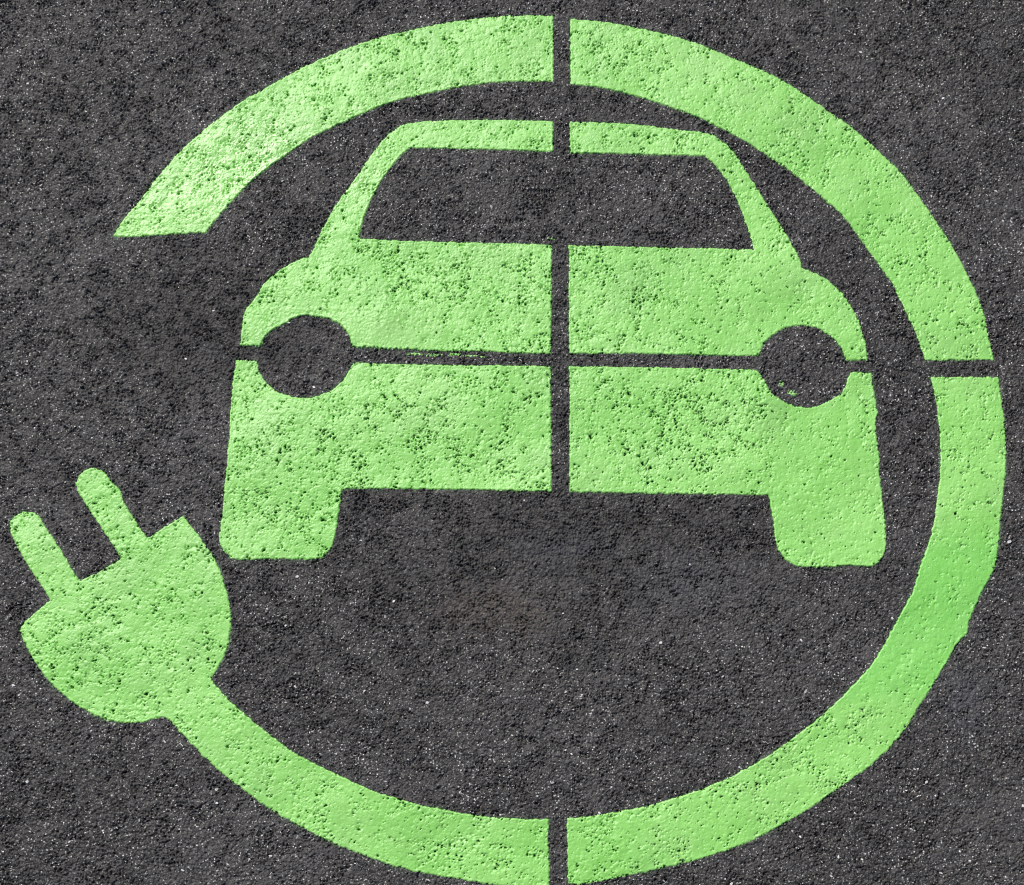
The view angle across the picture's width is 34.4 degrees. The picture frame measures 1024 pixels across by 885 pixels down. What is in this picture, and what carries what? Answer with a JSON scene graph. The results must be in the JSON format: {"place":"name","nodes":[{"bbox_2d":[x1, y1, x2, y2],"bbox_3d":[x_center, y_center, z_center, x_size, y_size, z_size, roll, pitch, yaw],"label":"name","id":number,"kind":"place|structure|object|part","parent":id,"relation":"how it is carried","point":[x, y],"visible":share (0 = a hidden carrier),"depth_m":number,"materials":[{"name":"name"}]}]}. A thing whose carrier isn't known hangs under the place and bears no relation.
{"place":"outdoors","nodes":[
{"label":"outdoors","id":0,"kind":"place"},
{"bbox_2d":[0,0,1023,884],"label":"asphalt road","id":1,"kind":"structure","parent":0,"point":[104,332],"depth_m":2.52,"materials":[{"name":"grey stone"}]},
{"bbox_2d":[10,15,1005,884],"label":"charging plug marking","id":2,"kind":"object","parent":1,"relation":"on","point":[154,623],"visible":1,"depth_m":2.50,"materials":[{"name":"green paint"}]},
{"bbox_2d":[219,119,886,567],"bbox_3d":[0.062,-0.163,2.582,1.015,0.023,0.724,0,78,0],"label":"car marking","id":3,"kind":"object","parent":1,"relation":"on","point":[743,431],"visible":1,"depth_m":2.56,"materials":[{"name":"green paint"}]},
{"bbox_3d":[-0.134,-0.449,2.643,0.418,0.020,0.145,-25,79,-5],"label":"window frame","id":4,"kind":"part","parent":3,"relation":"part of","materials":[{"name":"green paint"}]},
{"bbox_3d":[0.282,-0.423,2.636,0.413,0.018,0.161,36,80,7],"label":"window frame","id":5,"kind":"part","parent":3,"relation":"part of","materials":[{"name":"green paint"}]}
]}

